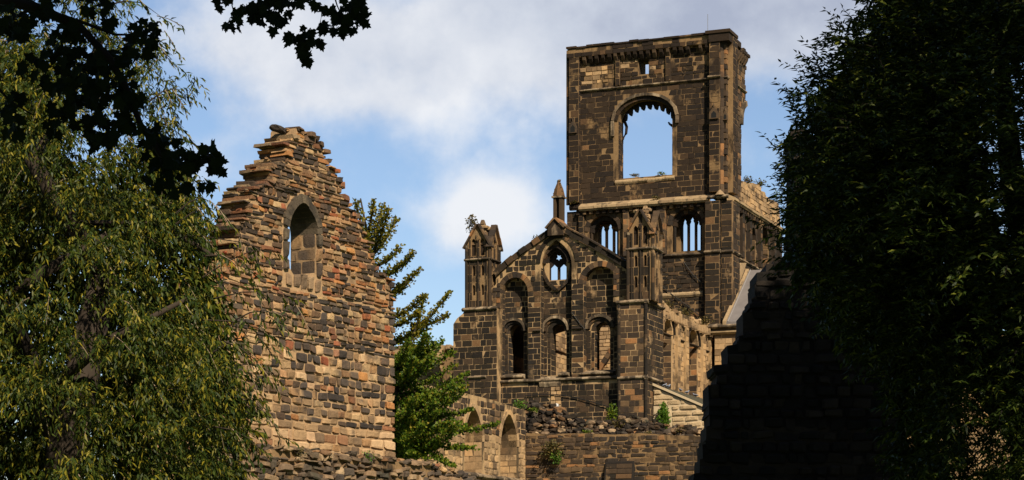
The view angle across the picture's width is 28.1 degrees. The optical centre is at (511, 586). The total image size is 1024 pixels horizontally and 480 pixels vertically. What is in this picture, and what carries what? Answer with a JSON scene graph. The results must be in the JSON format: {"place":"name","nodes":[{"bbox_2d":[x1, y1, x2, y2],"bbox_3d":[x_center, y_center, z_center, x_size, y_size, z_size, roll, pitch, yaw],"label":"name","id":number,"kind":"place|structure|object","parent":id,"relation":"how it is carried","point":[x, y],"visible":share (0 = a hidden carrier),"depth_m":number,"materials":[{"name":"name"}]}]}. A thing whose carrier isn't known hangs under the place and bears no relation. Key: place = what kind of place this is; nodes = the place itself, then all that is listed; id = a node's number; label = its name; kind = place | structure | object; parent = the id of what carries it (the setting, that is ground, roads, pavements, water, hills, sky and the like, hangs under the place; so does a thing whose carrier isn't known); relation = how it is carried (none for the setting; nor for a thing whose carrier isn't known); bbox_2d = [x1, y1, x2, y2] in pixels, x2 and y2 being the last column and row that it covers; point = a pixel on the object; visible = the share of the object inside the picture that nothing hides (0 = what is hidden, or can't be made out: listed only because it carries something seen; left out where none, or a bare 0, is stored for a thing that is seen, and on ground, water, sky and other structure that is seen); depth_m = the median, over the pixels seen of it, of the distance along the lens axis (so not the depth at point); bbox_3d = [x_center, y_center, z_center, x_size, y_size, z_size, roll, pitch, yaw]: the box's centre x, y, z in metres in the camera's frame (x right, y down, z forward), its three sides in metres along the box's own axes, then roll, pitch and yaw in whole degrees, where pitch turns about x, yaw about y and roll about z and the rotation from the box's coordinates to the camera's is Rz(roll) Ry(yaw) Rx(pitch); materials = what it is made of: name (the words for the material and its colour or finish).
{"place":"outdoors","nodes":[
{"label":"outdoors","id":0,"kind":"place"},
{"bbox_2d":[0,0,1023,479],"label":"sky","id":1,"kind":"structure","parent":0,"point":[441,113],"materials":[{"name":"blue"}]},
{"bbox_3d":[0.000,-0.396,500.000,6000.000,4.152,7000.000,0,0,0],"label":"ground","id":2,"kind":"structure","parent":0,"visible":0},
{"bbox_2d":[0,0,313,479],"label":"weeping tree","id":3,"kind":"object","parent":2,"relation":"on","point":[75,413],"visible":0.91,"depth_m":21.93,"materials":[{"name":"green plant"}]},
{"bbox_2d":[0,0,371,201],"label":"overhanging maple","id":4,"kind":"object","parent":2,"relation":"on","point":[125,98],"visible":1,"depth_m":10.88,"materials":[{"name":"black plant"}]},
{"bbox_2d":[188,443,478,479],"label":"rubble footing","id":5,"kind":"object","parent":2,"relation":"on","point":[285,463],"visible":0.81,"depth_m":46.48,"materials":[{"name":"stone"}]},
{"bbox_2d":[122,124,395,474],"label":"ruined gable","id":6,"kind":"structure","parent":5,"relation":"on","point":[338,374],"depth_m":47.09,"materials":[{"name":"stone"}]},
{"bbox_2d":[283,194,322,291],"bbox_3d":[-5.032,-7.792,46.835,0.799,2.261,1.560,0,0,30],"label":"pointed window","id":7,"kind":"structure","parent":6,"relation":"in","point":[306,209],"depth_m":47.13,"materials":[{"name":"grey stone"}]},
{"bbox_2d":[294,446,306,456],"bbox_3d":[-4.705,-2.978,45.055,0.392,0.256,0.268,0,0,23],"label":"wall plant","id":8,"kind":"object","parent":5,"relation":"on","point":[297,452],"depth_m":45.04,"materials":[{"name":"green plant"}]},
{"bbox_2d":[362,450,374,460],"bbox_3d":[-3.323,-3.006,47.446,0.385,0.336,0.285,0,0,0],"label":"wall plant","id":9,"kind":"object","parent":5,"relation":"on","point":[368,454],"depth_m":47.42,"materials":[{"name":"green plant"}]},
{"bbox_2d":[393,344,452,387],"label":"ruined wall","id":10,"kind":"structure","parent":2,"relation":"on","point":[445,348],"depth_m":117.31,"materials":[{"name":"beige stone"}]},
{"bbox_2d":[347,198,500,467],"bbox_3d":[-2.951,-6.654,60.678,5.278,9.822,3.784,0,0,0],"label":"fan leaved tree","id":11,"kind":"object","parent":2,"relation":"on","point":[414,431],"visible":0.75,"depth_m":60.28,"materials":[{"name":"green plant"}]},
{"bbox_2d":[400,385,525,479],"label":"arcaded wall","id":12,"kind":"structure","parent":2,"relation":"on","point":[499,454],"depth_m":94.79,"materials":[{"name":"brown stone"}]},
{"bbox_2d":[523,400,703,479],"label":"ruined wall","id":13,"kind":"structure","parent":2,"relation":"on","point":[628,450],"depth_m":97.59,"materials":[{"name":"brown stone"}]},
{"bbox_2d":[513,399,527,408],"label":"wall plant","id":14,"kind":"object","parent":13,"relation":"on","point":[519,403],"depth_m":99.53,"materials":[{"name":"green plant"}]},
{"bbox_2d":[527,407,539,412],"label":"wall plant","id":15,"kind":"object","parent":13,"relation":"on","point":[533,409],"depth_m":100.04,"materials":[{"name":"green plant"}]},
{"bbox_2d":[540,439,564,461],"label":"wall plant","id":16,"kind":"object","parent":13,"relation":"attached to","point":[553,449],"depth_m":98.03,"materials":[{"name":"green plant"}]},
{"bbox_2d":[550,450,563,464],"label":"wall plant","id":17,"kind":"object","parent":13,"relation":"on","point":[555,458],"depth_m":97.92,"materials":[{"name":"green plant"}]},
{"bbox_2d":[605,402,617,419],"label":"wall plant","id":18,"kind":"object","parent":13,"relation":"on","point":[610,412],"depth_m":99.35,"materials":[{"name":"green plant"}]},
{"bbox_2d":[608,418,625,428],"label":"wall plant","id":19,"kind":"object","parent":13,"relation":"on","point":[613,422],"depth_m":98.12,"materials":[{"name":"green plant"}]},
{"bbox_2d":[453,14,781,429],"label":"abbey church","id":20,"kind":"structure","parent":2,"relation":"on","point":[519,332],"depth_m":119.68,"materials":[{"name":"stone"}]},
{"bbox_2d":[465,214,477,232],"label":"wall plant","id":21,"kind":"object","parent":20,"relation":"on","point":[472,222],"depth_m":110.11,"materials":[{"name":"green plant"}]},
{"bbox_2d":[525,394,614,407],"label":"cable","id":22,"kind":"object","parent":20,"relation":"attached to","point":[568,396],"visible":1,"depth_m":108.18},
{"bbox_2d":[662,298,674,310],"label":"wall plant","id":23,"kind":"object","parent":20,"relation":"on","point":[668,303],"depth_m":112.30,"materials":[{"name":"green plant"}]},
{"bbox_2d":[662,286,698,314],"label":"cable","id":24,"kind":"object","parent":20,"relation":"attached to","point":[680,300],"visible":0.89,"depth_m":120.90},
{"bbox_2d":[676,306,692,315],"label":"wall plant","id":25,"kind":"object","parent":20,"relation":"on","point":[685,312],"depth_m":115.42,"materials":[{"name":"green plant"}]},
{"bbox_2d":[699,315,714,324],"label":"wall plant","id":26,"kind":"object","parent":20,"relation":"on","point":[704,320],"depth_m":119.33,"materials":[{"name":"green plant"}]},
{"bbox_2d":[743,176,754,183],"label":"wall plant","id":27,"kind":"object","parent":20,"relation":"on","point":[746,180],"depth_m":126.01,"materials":[{"name":"green plant"}]},
{"bbox_2d":[754,177,766,187],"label":"wall plant","id":28,"kind":"object","parent":20,"relation":"on","point":[760,182],"depth_m":128.73,"materials":[{"name":"green plant"}]},
{"bbox_2d":[653,383,703,429],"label":"sacristy","id":29,"kind":"structure","parent":2,"relation":"on","point":[684,409],"depth_m":106.58,"materials":[{"name":"stone"}]},
{"bbox_2d":[657,401,668,417],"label":"wall plant","id":30,"kind":"object","parent":29,"relation":"attached to","point":[663,406],"depth_m":106.45,"materials":[{"name":"green plant"}]},
{"bbox_2d":[656,408,670,428],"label":"wall plant","id":31,"kind":"object","parent":29,"relation":"attached to","point":[662,420],"depth_m":106.43,"materials":[{"name":"green plant"}]},
{"bbox_2d":[688,129,905,479],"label":"stepped wall","id":32,"kind":"structure","parent":2,"relation":"on","point":[783,399],"depth_m":29.98,"materials":[{"name":"stone"}]},
{"bbox_2d":[745,0,1023,479],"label":"shaded tree","id":33,"kind":"object","parent":2,"relation":"on","point":[911,106],"visible":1,"depth_m":22.74,"materials":[{"name":"green plant"}]},
{"bbox_2d":[907,394,1009,479],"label":"distant boundary wall","id":34,"kind":"structure","parent":2,"relation":"on","point":[974,468],"depth_m":61.93,"materials":[{"name":"beige stone"}]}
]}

